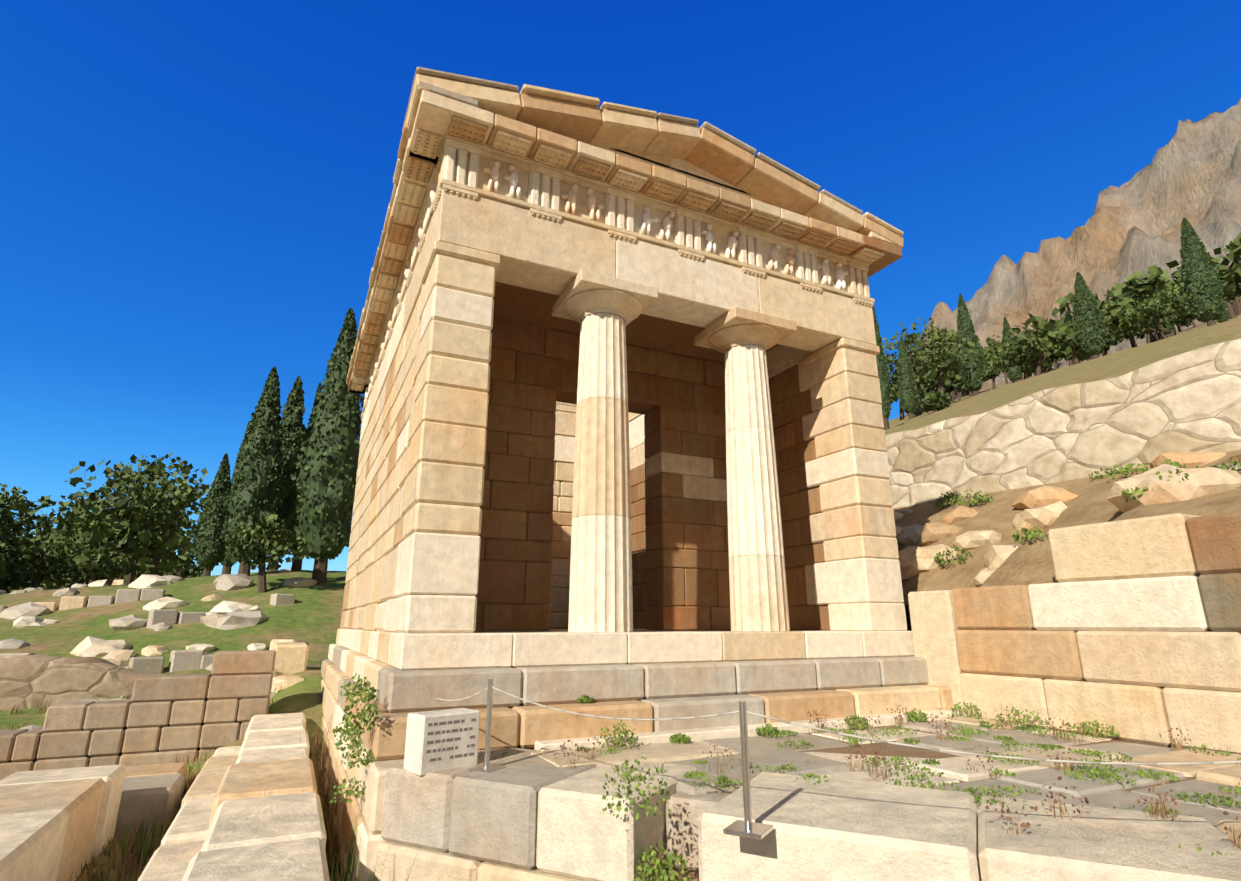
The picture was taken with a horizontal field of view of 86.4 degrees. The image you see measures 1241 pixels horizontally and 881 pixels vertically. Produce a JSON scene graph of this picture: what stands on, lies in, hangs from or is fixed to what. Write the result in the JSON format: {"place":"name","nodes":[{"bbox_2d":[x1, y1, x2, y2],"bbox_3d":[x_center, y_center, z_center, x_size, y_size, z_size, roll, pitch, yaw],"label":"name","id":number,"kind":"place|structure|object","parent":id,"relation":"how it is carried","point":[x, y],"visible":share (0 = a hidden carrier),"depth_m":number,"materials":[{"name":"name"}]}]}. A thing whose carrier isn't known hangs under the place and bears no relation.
{"place":"outdoors","nodes":[
{"label":"outdoors","id":0,"kind":"place"},
{"bbox_2d":[0,315,1240,880],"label":"ground","id":1,"kind":"structure","parent":0,"point":[312,615],"depth_m":26.76,"materials":[{"name":"green plant"}]},
{"bbox_2d":[0,655,160,710],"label":"rubble wall","id":2,"kind":"structure","parent":1,"relation":"on","point":[26,681],"depth_m":17.58,"materials":[{"name":"beige stone"}]},
{"bbox_2d":[0,589,329,880],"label":"ruined stone walls","id":3,"kind":"structure","parent":1,"relation":"on","point":[80,781],"depth_m":7.09,"materials":[{"name":"stone"}]},
{"bbox_2d":[0,232,1240,593],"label":"pine trees","id":4,"kind":"object","parent":1,"relation":"on","point":[82,544],"visible":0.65,"depth_m":49.55,"materials":[{"name":"green plant"}]},
{"bbox_2d":[0,451,1240,729],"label":"rocks","id":5,"kind":"object","parent":1,"relation":"on","point":[1044,505],"visible":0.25,"depth_m":11.58,"materials":[{"name":"stone"}]},
{"bbox_2d":[0,704,1240,880],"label":"dry weeds","id":6,"kind":"object","parent":1,"relation":"on","point":[189,781],"visible":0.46,"depth_m":5.81,"materials":[{"name":"green plant"}]},
{"bbox_2d":[1,289,1240,592],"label":"tree trunks","id":7,"kind":"object","parent":1,"relation":"on","point":[321,565],"visible":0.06,"depth_m":48.77,"materials":[{"name":"brown plant"}]},
{"bbox_2d":[9,459,1240,880],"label":"weeds","id":8,"kind":"object","parent":1,"relation":"on","point":[639,777],"visible":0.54,"depth_m":5.40,"materials":[{"name":"green plant"}]},
{"bbox_2d":[320,67,967,880],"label":"temple building","id":9,"kind":"structure","parent":1,"relation":"on","point":[458,565],"depth_m":8.77,"materials":[{"name":"stone"}]},
{"bbox_2d":[568,312,632,631],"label":"column","id":10,"kind":"structure","parent":9,"relation":"on","point":[600,596],"depth_m":7.58,"materials":[{"name":"stone"}]},
{"bbox_2d":[551,270,657,326],"bbox_3d":[-0.220,-1.677,8.465,1.040,0.361,1.040,7,-17,-25],"label":"column capital","id":11,"kind":"object","parent":10,"relation":"on","point":[585,293],"visible":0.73,"depth_m":8.14,"materials":[{"name":"beige stone"}]},
{"bbox_2d":[365,161,848,401],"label":"frieze reliefs","id":12,"kind":"object","parent":9,"relation":"on","point":[664,232],"visible":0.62,"depth_m":8.85,"materials":[{"name":"stone"}]},
{"bbox_2d":[725,344,789,630],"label":"column","id":13,"kind":"structure","parent":9,"relation":"on","point":[758,589],"depth_m":8.51,"materials":[{"name":"stone"}]},
{"bbox_2d":[694,307,796,353],"bbox_3d":[1.762,-1.420,9.385,1.040,0.361,1.040,7,-17,-25],"label":"column capital","id":14,"kind":"object","parent":13,"relation":"on","point":[735,326],"visible":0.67,"depth_m":9.06,"materials":[{"name":"beige stone"}]},
{"bbox_2d":[191,218,1229,567],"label":"cypress trees","id":15,"kind":"object","parent":1,"relation":"on","point":[295,474],"visible":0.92,"depth_m":38.09,"materials":[{"name":"green plant"}]},
{"bbox_2d":[374,716,1240,880],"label":"front terrace","id":16,"kind":"structure","parent":1,"relation":"on","point":[529,815],"depth_m":4.18,"materials":[{"name":"stone"}]},
{"bbox_2d":[403,708,479,775],"bbox_3d":[-1.343,2.262,4.987,0.530,0.400,0.388,7,-17,-25],"label":"stone sign","id":17,"kind":"object","parent":16,"relation":"on","point":[417,758],"visible":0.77,"depth_m":4.87,"materials":[{"name":"beige stone"}]},
{"bbox_2d":[426,718,475,761],"bbox_3d":[-1.253,2.219,4.901,0.381,0.260,0.126,7,-17,-25],"label":"sign lettering","id":18,"kind":"object","parent":17,"relation":"attached to","point":[449,739],"visible":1,"depth_m":4.89},
{"bbox_2d":[467,679,772,839],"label":"barrier posts","id":19,"kind":"object","parent":16,"relation":"on","point":[747,827],"visible":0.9,"depth_m":3.49,"materials":[{"name":"silver metal"}]},
{"bbox_2d":[436,686,1240,764],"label":"barrier rope","id":20,"kind":"object","parent":19,"relation":"hanging from","point":[1013,757],"visible":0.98,"depth_m":3.40,"materials":[{"name":"grey fabric"}]},
{"bbox_2d":[908,512,1240,754],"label":"retaining wall","id":21,"kind":"structure","parent":1,"relation":"on","point":[1129,630],"depth_m":6.58,"materials":[{"name":"stone"}]},
{"bbox_2d":[0,0,1240,575],"label":"sky","id":22,"kind":"structure","parent":0,"point":[195,195],"materials":[{"name":"blue"}]},
{"bbox_2d":[892,449,1240,604],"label":"bank ground","id":23,"kind":"structure","parent":0,"point":[1029,561],"depth_m":10.06,"materials":[{"name":"brown soil"}]},
{"bbox_2d":[885,339,1240,507],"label":"polygonal stone wall","id":24,"kind":"structure","parent":23,"relation":"on","point":[1189,401],"depth_m":11.83,"materials":[{"name":"beige stone"}]},
{"bbox_2d":[905,99,1240,414],"bbox_3d":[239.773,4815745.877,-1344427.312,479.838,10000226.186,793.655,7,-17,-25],"label":"mountain cliff","id":25,"kind":"structure","parent":0,"point":[1191,173],"depth_m":180.53,"materials":[{"name":"brown stone"}]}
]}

